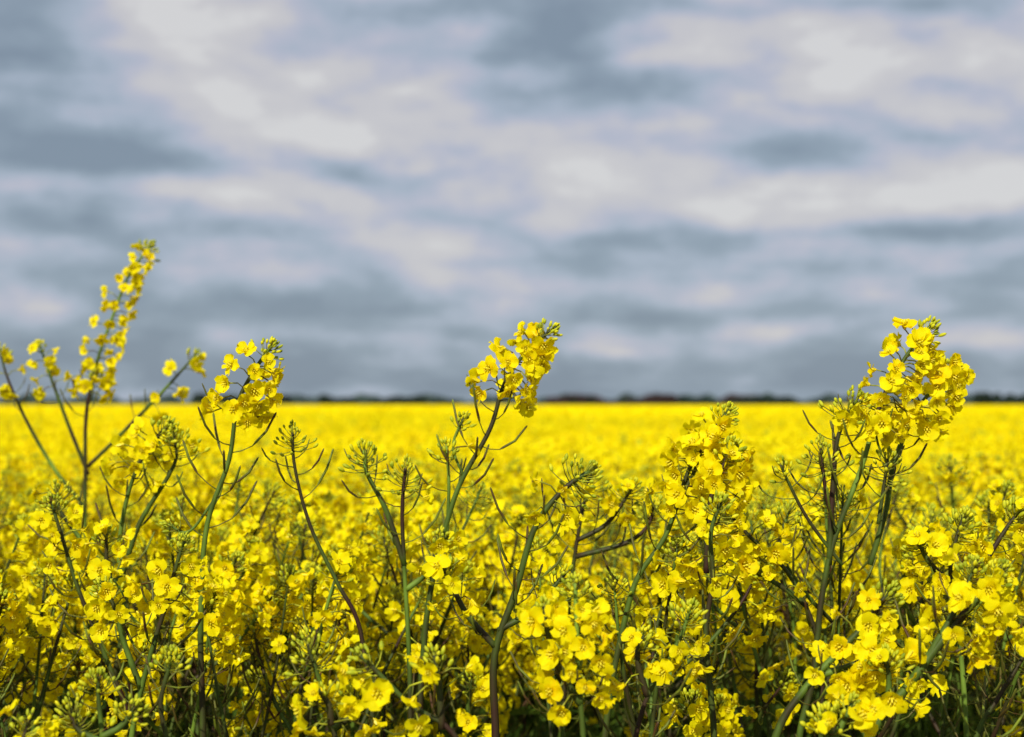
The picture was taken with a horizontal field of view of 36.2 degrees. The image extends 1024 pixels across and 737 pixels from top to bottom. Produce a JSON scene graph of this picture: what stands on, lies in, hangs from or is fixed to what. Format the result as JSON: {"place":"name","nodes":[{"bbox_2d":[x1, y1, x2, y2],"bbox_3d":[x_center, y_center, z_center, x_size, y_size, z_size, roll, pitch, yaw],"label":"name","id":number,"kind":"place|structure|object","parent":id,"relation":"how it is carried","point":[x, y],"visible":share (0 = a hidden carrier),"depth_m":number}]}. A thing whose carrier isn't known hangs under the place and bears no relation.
{"place":"outdoors","nodes":[
{"label":"outdoors","id":0,"kind":"place"},
{"bbox_2d":[0,405,1023,416],"bbox_3d":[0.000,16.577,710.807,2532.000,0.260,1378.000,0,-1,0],"label":"field","id":1,"kind":"structure","parent":0,"point":[485,405],"depth_m":199.87},
{"bbox_2d":[0,404,1023,599],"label":"flowering crop","id":2,"kind":"object","parent":1,"relation":"on","point":[600,435],"visible":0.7,"depth_m":7.85},
{"bbox_2d":[2,546,1023,736],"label":"foliage","id":3,"kind":"object","parent":2,"relation":"attached to","point":[531,710],"visible":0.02,"depth_m":2.28},
{"bbox_2d":[0,0,1023,401],"label":"sky","id":4,"kind":"structure","parent":0,"point":[719,198]},
{"bbox_2d":[5,598,1023,736],"bbox_3d":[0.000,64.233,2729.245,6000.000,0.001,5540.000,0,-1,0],"label":"ground","id":5,"kind":"structure","parent":0,"point":[137,732],"depth_m":6.79},
{"bbox_2d":[0,569,28,728],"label":"rapeseed plant","id":6,"kind":"object","parent":5,"relation":"on","point":[15,614],"visible":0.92,"depth_m":1.42},
{"bbox_2d":[0,616,48,736],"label":"rapeseed plant","id":7,"kind":"object","parent":5,"relation":"on","point":[29,653],"visible":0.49,"depth_m":1.55},
{"bbox_2d":[0,469,51,733],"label":"rapeseed plant","id":8,"kind":"object","parent":5,"relation":"on","point":[15,487],"visible":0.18,"depth_m":2.98},
{"bbox_2d":[0,699,58,736],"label":"rapeseed plant","id":9,"kind":"object","parent":5,"relation":"on","point":[47,730],"visible":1,"depth_m":1.08},
{"bbox_2d":[0,512,70,736],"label":"rapeseed plant","id":10,"kind":"object","parent":5,"relation":"on","point":[27,541],"visible":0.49,"depth_m":1.67},
{"bbox_2d":[0,467,87,735],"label":"rapeseed plant","id":11,"kind":"object","parent":5,"relation":"on","point":[39,474],"visible":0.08,"depth_m":2.73},
{"bbox_2d":[0,509,91,714],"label":"rapeseed plant","id":12,"kind":"object","parent":5,"relation":"on","point":[7,542],"visible":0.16,"depth_m":2.15},
{"bbox_2d":[0,555,93,736],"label":"rapeseed plant","id":13,"kind":"object","parent":5,"relation":"on","point":[46,626],"visible":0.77,"depth_m":1.47},
{"bbox_2d":[1,499,93,734],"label":"rapeseed plant","id":14,"kind":"object","parent":5,"relation":"on","point":[45,714],"visible":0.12,"depth_m":2.06},
{"bbox_2d":[0,473,140,712],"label":"rapeseed plant","id":15,"kind":"object","parent":5,"relation":"on","point":[21,499],"visible":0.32,"depth_m":2.40},
{"bbox_2d":[29,492,136,736],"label":"rapeseed plant","id":16,"kind":"object","parent":5,"relation":"on","point":[82,552],"visible":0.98,"depth_m":1.44},
{"bbox_2d":[0,499,169,724],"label":"rapeseed plant","id":17,"kind":"object","parent":5,"relation":"on","point":[118,507],"visible":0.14,"depth_m":2.55},
{"bbox_2d":[2,557,177,736],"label":"rapeseed plant","id":18,"kind":"object","parent":5,"relation":"on","point":[76,606],"visible":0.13,"depth_m":1.79},
{"bbox_2d":[51,661,150,736],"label":"rapeseed plant","id":19,"kind":"object","parent":5,"relation":"on","point":[136,703],"visible":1,"depth_m":1.09},
{"bbox_2d":[0,239,205,728],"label":"rapeseed plant","id":20,"kind":"object","parent":5,"relation":"on","point":[96,367],"visible":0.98,"depth_m":2.05},
{"bbox_2d":[27,415,209,730],"bbox_3d":[-0.423,0.716,1.549,0.246,1.340,0.104,0,-1,0],"label":"rapeseed plant","id":21,"kind":"object","parent":5,"relation":"on","point":[149,453],"visible":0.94,"depth_m":1.54},
{"bbox_2d":[69,474,189,736],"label":"rapeseed plant","id":22,"kind":"object","parent":5,"relation":"on","point":[110,489],"visible":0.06,"depth_m":2.85},
{"bbox_2d":[63,517,225,736],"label":"rapeseed plant","id":23,"kind":"object","parent":5,"relation":"on","point":[99,555],"visible":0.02,"depth_m":2.08},
{"bbox_2d":[83,531,214,736],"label":"rapeseed plant","id":24,"kind":"object","parent":5,"relation":"on","point":[103,596],"visible":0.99,"depth_m":1.29},
{"bbox_2d":[0,545,314,736],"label":"rapeseed plant","id":25,"kind":"object","parent":5,"relation":"on","point":[225,571],"visible":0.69,"depth_m":1.49},
{"bbox_2d":[133,644,203,736],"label":"rapeseed plant","id":26,"kind":"object","parent":5,"relation":"on","point":[167,651],"visible":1,"depth_m":1.13},
{"bbox_2d":[66,518,297,736],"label":"rapeseed plant","id":27,"kind":"object","parent":5,"relation":"on","point":[252,709],"visible":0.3,"depth_m":1.58},
{"bbox_2d":[48,474,325,736],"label":"rapeseed plant","id":28,"kind":"object","parent":5,"relation":"on","point":[243,489],"visible":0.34,"depth_m":1.83},
{"bbox_2d":[129,467,264,736],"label":"rapeseed plant","id":29,"kind":"object","parent":5,"relation":"on","point":[160,477],"visible":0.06,"depth_m":2.74},
{"bbox_2d":[130,453,267,736],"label":"rapeseed plant","id":30,"kind":"object","parent":5,"relation":"on","point":[201,490],"visible":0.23,"depth_m":2.74},
{"bbox_2d":[73,507,333,736],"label":"rapeseed plant","id":31,"kind":"object","parent":5,"relation":"on","point":[256,552],"visible":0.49,"depth_m":1.64},
{"bbox_2d":[138,458,271,706],"bbox_3d":[-0.510,0.786,2.774,0.353,1.256,0.260,1,-1,45],"label":"rapeseed plant","id":32,"kind":"object","parent":5,"relation":"on","point":[212,479],"visible":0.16,"depth_m":2.76},
{"bbox_2d":[163,469,252,736],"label":"rapeseed plant","id":33,"kind":"object","parent":5,"relation":"on","point":[192,491],"visible":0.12,"depth_m":2.68},
{"bbox_2d":[143,497,274,736],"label":"rapeseed plant","id":34,"kind":"object","parent":5,"relation":"on","point":[228,515],"visible":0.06,"depth_m":2.27},
{"bbox_2d":[159,336,285,736],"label":"rapeseed plant","id":35,"kind":"object","parent":5,"relation":"on","point":[249,408],"visible":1,"depth_m":1.37},
{"bbox_2d":[137,476,321,736],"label":"rapeseed plant","id":36,"kind":"object","parent":5,"relation":"on","point":[260,485],"visible":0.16,"depth_m":2.33},
{"bbox_2d":[111,497,377,736],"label":"rapeseed plant","id":37,"kind":"object","parent":5,"relation":"on","point":[216,539],"visible":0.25,"depth_m":1.88},
{"bbox_2d":[169,528,350,732],"bbox_3d":[-0.322,0.800,2.048,0.312,1.193,0.233,0,-2,34],"label":"rapeseed plant","id":38,"kind":"object","parent":5,"relation":"on","point":[298,552],"visible":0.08,"depth_m":2.04},
{"bbox_2d":[230,452,311,694],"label":"rapeseed plant","id":39,"kind":"object","parent":5,"relation":"on","point":[264,459],"visible":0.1,"depth_m":3.17},
{"bbox_2d":[259,470,316,703],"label":"rapeseed plant","id":40,"kind":"object","parent":5,"relation":"on","point":[291,490],"visible":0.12,"depth_m":2.81},
{"bbox_2d":[246,486,344,736],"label":"rapeseed plant","id":41,"kind":"object","parent":5,"relation":"on","point":[325,508],"visible":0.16,"depth_m":2.21},
{"bbox_2d":[193,509,409,736],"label":"rapeseed plant","id":42,"kind":"object","parent":5,"relation":"on","point":[347,530],"visible":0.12,"depth_m":1.94},
{"bbox_2d":[177,538,442,736],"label":"rapeseed plant","id":43,"kind":"object","parent":5,"relation":"on","point":[331,611],"visible":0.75,"depth_m":1.49},
{"bbox_2d":[271,456,353,735],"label":"rapeseed plant","id":44,"kind":"object","parent":5,"relation":"on","point":[336,471],"visible":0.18,"depth_m":3.19},
{"bbox_2d":[226,569,407,736],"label":"rapeseed plant","id":45,"kind":"object","parent":5,"relation":"on","point":[271,608],"visible":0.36,"depth_m":1.59},
{"bbox_2d":[261,419,376,736],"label":"rapeseed plant","id":46,"kind":"object","parent":5,"relation":"on","point":[328,565],"visible":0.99,"depth_m":1.40},
{"bbox_2d":[272,475,394,715],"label":"rapeseed plant","id":47,"kind":"object","parent":5,"relation":"on","point":[336,479],"visible":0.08,"depth_m":2.71},
{"bbox_2d":[284,625,386,736],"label":"rapeseed plant","id":48,"kind":"object","parent":5,"relation":"on","point":[330,696],"visible":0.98,"depth_m":1.10},
{"bbox_2d":[224,488,456,730],"bbox_3d":[-0.256,0.787,2.266,0.359,1.232,0.280,0,-2,23],"label":"rapeseed plant","id":49,"kind":"object","parent":5,"relation":"on","point":[351,513],"visible":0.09,"depth_m":2.22},
{"bbox_2d":[275,487,414,736],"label":"rapeseed plant","id":50,"kind":"object","parent":5,"relation":"on","point":[372,504],"visible":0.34,"depth_m":1.77},
{"bbox_2d":[318,394,459,404],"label":"hedge","id":51,"kind":"object","parent":5,"relation":"on","point":[325,399],"visible":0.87,"depth_m":1147.28},
{"bbox_2d":[283,480,504,736],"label":"rapeseed plant","id":52,"kind":"object","parent":5,"relation":"on","point":[467,722],"visible":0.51,"depth_m":1.60},
{"bbox_2d":[338,438,468,736],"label":"rapeseed plant","id":53,"kind":"object","parent":5,"relation":"on","point":[441,545],"visible":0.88,"depth_m":1.41},
{"bbox_2d":[316,525,509,736],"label":"rapeseed plant","id":54,"kind":"object","parent":5,"relation":"on","point":[473,644],"visible":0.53,"depth_m":1.66},
{"bbox_2d":[350,460,476,727],"bbox_3d":[-0.145,0.779,2.539,0.353,1.259,0.261,-1,-2,11],"label":"rapeseed plant","id":55,"kind":"object","parent":5,"relation":"on","point":[427,476],"visible":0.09,"depth_m":2.55},
{"bbox_2d":[346,640,482,736],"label":"rapeseed plant","id":56,"kind":"object","parent":5,"relation":"on","point":[377,693],"visible":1,"depth_m":1.09},
{"bbox_2d":[332,501,514,734],"bbox_3d":[-0.102,0.782,2.000,0.288,1.229,0.374,2,-3,-35],"label":"rapeseed plant","id":57,"kind":"object","parent":5,"relation":"on","point":[418,515],"visible":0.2,"depth_m":1.96},
{"bbox_2d":[354,541,492,736],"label":"rapeseed plant","id":58,"kind":"object","parent":5,"relation":"on","point":[472,550],"visible":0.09,"depth_m":1.94},
{"bbox_2d":[397,470,509,732],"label":"rapeseed plant","id":59,"kind":"object","parent":5,"relation":"on","point":[466,482],"visible":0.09,"depth_m":2.45},
{"bbox_2d":[386,498,522,734],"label":"rapeseed plant","id":60,"kind":"object","parent":5,"relation":"on","point":[491,553],"visible":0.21,"depth_m":2.04},
{"bbox_2d":[381,504,555,736],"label":"rapeseed plant","id":61,"kind":"object","parent":5,"relation":"on","point":[505,720],"visible":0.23,"depth_m":1.80},
{"bbox_2d":[414,318,562,736],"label":"rapeseed plant","id":62,"kind":"object","parent":5,"relation":"on","point":[537,353],"visible":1,"depth_m":1.41},
{"bbox_2d":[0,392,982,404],"bbox_3d":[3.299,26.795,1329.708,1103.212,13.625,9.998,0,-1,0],"label":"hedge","id":63,"kind":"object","parent":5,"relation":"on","point":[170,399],"visible":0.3,"depth_m":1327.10},
{"bbox_2d":[406,507,600,736],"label":"rapeseed plant","id":64,"kind":"object","parent":5,"relation":"on","point":[491,531],"visible":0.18,"depth_m":2.04},
{"bbox_2d":[435,466,576,720],"bbox_3d":[-0.001,0.795,2.767,0.246,1.247,0.277,5,-5,-38],"label":"rapeseed plant","id":65,"kind":"object","parent":5,"relation":"on","point":[502,482],"visible":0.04,"depth_m":2.81},
{"bbox_2d":[360,563,658,736],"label":"rapeseed plant","id":66,"kind":"object","parent":5,"relation":"on","point":[509,661],"visible":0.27,"depth_m":1.85},
{"bbox_2d":[422,453,603,736],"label":"rapeseed plant","id":67,"kind":"object","parent":5,"relation":"on","point":[437,566],"visible":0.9,"depth_m":1.27},
{"bbox_2d":[424,521,604,736],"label":"rapeseed plant","id":68,"kind":"object","parent":5,"relation":"on","point":[588,547],"visible":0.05,"depth_m":2.08},
{"bbox_2d":[432,487,627,736],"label":"rapeseed plant","id":69,"kind":"object","parent":5,"relation":"on","point":[463,517],"visible":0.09,"depth_m":2.25},
{"bbox_2d":[475,456,605,736],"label":"rapeseed plant","id":70,"kind":"object","parent":5,"relation":"on","point":[519,476],"visible":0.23,"depth_m":2.66},
{"bbox_2d":[458,485,642,736],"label":"rapeseed plant","id":71,"kind":"object","parent":5,"relation":"on","point":[527,492],"visible":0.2,"depth_m":2.32},
{"bbox_2d":[472,499,637,733],"bbox_3d":[0.022,0.796,2.299,0.312,1.212,0.233,3,-3,-8],"label":"rapeseed plant","id":72,"kind":"object","parent":5,"relation":"on","point":[528,717],"visible":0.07,"depth_m":2.31},
{"bbox_2d":[507,571,624,736],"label":"rapeseed plant","id":73,"kind":"object","parent":5,"relation":"on","point":[567,659],"visible":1,"depth_m":1.10},
{"bbox_2d":[499,465,642,736],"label":"rapeseed plant","id":74,"kind":"object","parent":5,"relation":"on","point":[560,471],"visible":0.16,"depth_m":2.63},
{"bbox_2d":[494,501,729,735],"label":"rapeseed plant","id":75,"kind":"object","parent":5,"relation":"on","point":[508,537],"visible":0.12,"depth_m":1.94},
{"bbox_2d":[545,463,680,736],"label":"rapeseed plant","id":76,"kind":"object","parent":5,"relation":"on","point":[616,494],"visible":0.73,"depth_m":1.54},
{"bbox_2d":[551,493,727,736],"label":"rapeseed plant","id":77,"kind":"object","parent":5,"relation":"on","point":[606,536],"visible":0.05,"depth_m":2.36},
{"bbox_2d":[518,561,763,736],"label":"rapeseed plant","id":78,"kind":"object","parent":5,"relation":"on","point":[725,710],"visible":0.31,"depth_m":1.59},
{"bbox_2d":[509,522,779,736],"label":"rapeseed plant","id":79,"kind":"object","parent":5,"relation":"on","point":[698,710],"visible":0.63,"depth_m":1.38},
{"bbox_2d":[539,488,759,736],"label":"rapeseed plant","id":80,"kind":"object","parent":5,"relation":"on","point":[568,537],"visible":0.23,"depth_m":1.90},
{"bbox_2d":[588,597,714,736],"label":"rapeseed plant","id":81,"kind":"object","parent":5,"relation":"on","point":[673,660],"visible":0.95,"depth_m":1.19},
{"bbox_2d":[546,393,778,404],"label":"hedge","id":82,"kind":"object","parent":5,"relation":"on","point":[660,399],"visible":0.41,"depth_m":1047.33},
{"bbox_2d":[601,401,758,736],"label":"rapeseed plant","id":83,"kind":"object","parent":5,"relation":"on","point":[715,465],"visible":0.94,"depth_m":1.34},
{"bbox_2d":[600,537,774,736],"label":"rapeseed plant","id":84,"kind":"object","parent":5,"relation":"on","point":[751,611],"visible":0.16,"depth_m":1.74},
{"bbox_2d":[631,465,757,735],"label":"rapeseed plant","id":85,"kind":"object","parent":5,"relation":"on","point":[656,476],"visible":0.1,"depth_m":2.71},
{"bbox_2d":[667,490,759,736],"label":"rapeseed plant","id":86,"kind":"object","parent":5,"relation":"on","point":[713,533],"visible":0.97,"depth_m":1.25},
{"bbox_2d":[656,483,798,736],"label":"rapeseed plant","id":87,"kind":"object","parent":5,"relation":"on","point":[749,694],"visible":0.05,"depth_m":2.01},
{"bbox_2d":[678,394,829,404],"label":"hedge","id":88,"kind":"object","parent":5,"relation":"on","point":[765,399],"visible":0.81,"depth_m":977.60},
{"bbox_2d":[688,489,861,736],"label":"rapeseed plant","id":89,"kind":"object","parent":5,"relation":"on","point":[783,612],"visible":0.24,"depth_m":1.74},
{"bbox_2d":[723,537,829,736],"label":"rapeseed plant","id":90,"kind":"object","parent":5,"relation":"on","point":[775,634],"visible":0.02,"depth_m":2.02},
{"bbox_2d":[723,509,854,736],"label":"rapeseed plant","id":91,"kind":"object","parent":5,"relation":"on","point":[778,554],"visible":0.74,"depth_m":1.39},
{"bbox_2d":[701,493,876,736],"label":"rapeseed plant","id":92,"kind":"object","parent":5,"relation":"on","point":[859,534],"visible":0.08,"depth_m":2.16},
{"bbox_2d":[688,453,894,735],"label":"rapeseed plant","id":93,"kind":"object","parent":5,"relation":"on","point":[807,481],"visible":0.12,"depth_m":2.22},
{"bbox_2d":[759,452,855,733],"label":"rapeseed plant","id":94,"kind":"object","parent":5,"relation":"on","point":[797,476],"visible":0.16,"depth_m":2.58},
{"bbox_2d":[667,507,970,736],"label":"rapeseed plant","id":95,"kind":"object","parent":5,"relation":"on","point":[789,689],"visible":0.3,"depth_m":1.55},
{"bbox_2d":[701,472,951,736],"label":"rapeseed plant","id":96,"kind":"object","parent":5,"relation":"on","point":[802,632],"visible":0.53,"depth_m":1.49},
{"bbox_2d":[759,486,914,736],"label":"rapeseed plant","id":97,"kind":"object","parent":5,"relation":"on","point":[888,578],"visible":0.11,"depth_m":1.92},
{"bbox_2d":[772,578,909,736],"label":"rapeseed plant","id":98,"kind":"object","parent":5,"relation":"on","point":[873,631],"visible":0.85,"depth_m":1.16},
{"bbox_2d":[795,684,886,736],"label":"rapeseed plant","id":99,"kind":"object","parent":5,"relation":"on","point":[865,717],"visible":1,"depth_m":1.09},
{"bbox_2d":[758,315,975,736],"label":"rapeseed plant","id":100,"kind":"object","parent":5,"relation":"on","point":[954,377],"visible":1,"depth_m":1.37},
{"bbox_2d":[791,480,942,736],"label":"rapeseed plant","id":101,"kind":"object","parent":5,"relation":"on","point":[874,512],"visible":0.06,"depth_m":2.34},
{"bbox_2d":[774,516,1010,736],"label":"rapeseed plant","id":102,"kind":"object","parent":5,"relation":"on","point":[875,572],"visible":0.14,"depth_m":1.91},
{"bbox_2d":[866,454,921,694],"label":"rapeseed plant","id":103,"kind":"object","parent":5,"relation":"on","point":[913,481],"visible":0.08,"depth_m":2.95},
{"bbox_2d":[844,473,969,736],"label":"rapeseed plant","id":104,"kind":"object","parent":5,"relation":"on","point":[957,488],"visible":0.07,"depth_m":2.66},
{"bbox_2d":[792,472,1023,736],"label":"rapeseed plant","id":105,"kind":"object","parent":5,"relation":"on","point":[997,499],"visible":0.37,"depth_m":1.65},
{"bbox_2d":[841,516,975,736],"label":"rapeseed plant","id":106,"kind":"object","parent":5,"relation":"on","point":[937,699],"visible":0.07,"depth_m":1.87},
{"bbox_2d":[868,488,965,734],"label":"rapeseed plant","id":107,"kind":"object","parent":5,"relation":"on","point":[944,496],"visible":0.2,"depth_m":2.31},
{"bbox_2d":[825,532,1023,736],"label":"rapeseed plant","id":108,"kind":"object","parent":5,"relation":"on","point":[907,590],"visible":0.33,"depth_m":1.50},
{"bbox_2d":[837,496,1023,736],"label":"rapeseed plant","id":109,"kind":"object","parent":5,"relation":"on","point":[1005,643],"visible":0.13,"depth_m":1.65},
{"bbox_2d":[847,543,1017,736],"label":"rapeseed plant","id":110,"kind":"object","parent":5,"relation":"on","point":[967,593],"visible":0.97,"depth_m":1.14},
{"bbox_2d":[871,453,1023,736],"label":"rapeseed plant","id":111,"kind":"object","parent":5,"relation":"on","point":[951,477],"visible":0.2,"depth_m":1.99},
{"bbox_2d":[899,496,1023,736],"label":"rapeseed plant","id":112,"kind":"object","parent":5,"relation":"on","point":[938,540],"visible":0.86,"depth_m":1.33},
{"bbox_2d":[926,455,1006,736],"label":"rapeseed plant","id":113,"kind":"object","parent":5,"relation":"on","point":[990,461],"visible":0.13,"depth_m":3.07},
{"bbox_2d":[939,611,1023,736],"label":"rapeseed plant","id":114,"kind":"object","parent":5,"relation":"on","point":[1018,647],"visible":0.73,"depth_m":1.21},
{"bbox_2d":[958,451,1023,701],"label":"rapeseed plant","id":115,"kind":"object","parent":5,"relation":"on","point":[974,467],"visible":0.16,"depth_m":3.20},
{"bbox_2d":[971,488,1023,736],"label":"rapeseed plant","id":116,"kind":"object","parent":5,"relation":"on","point":[983,502],"visible":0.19,"depth_m":1.73},
{"bbox_2d":[971,391,1023,404],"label":"hedge","id":117,"kind":"object","parent":5,"relation":"on","point":[998,400],"visible":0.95,"depth_m":797.79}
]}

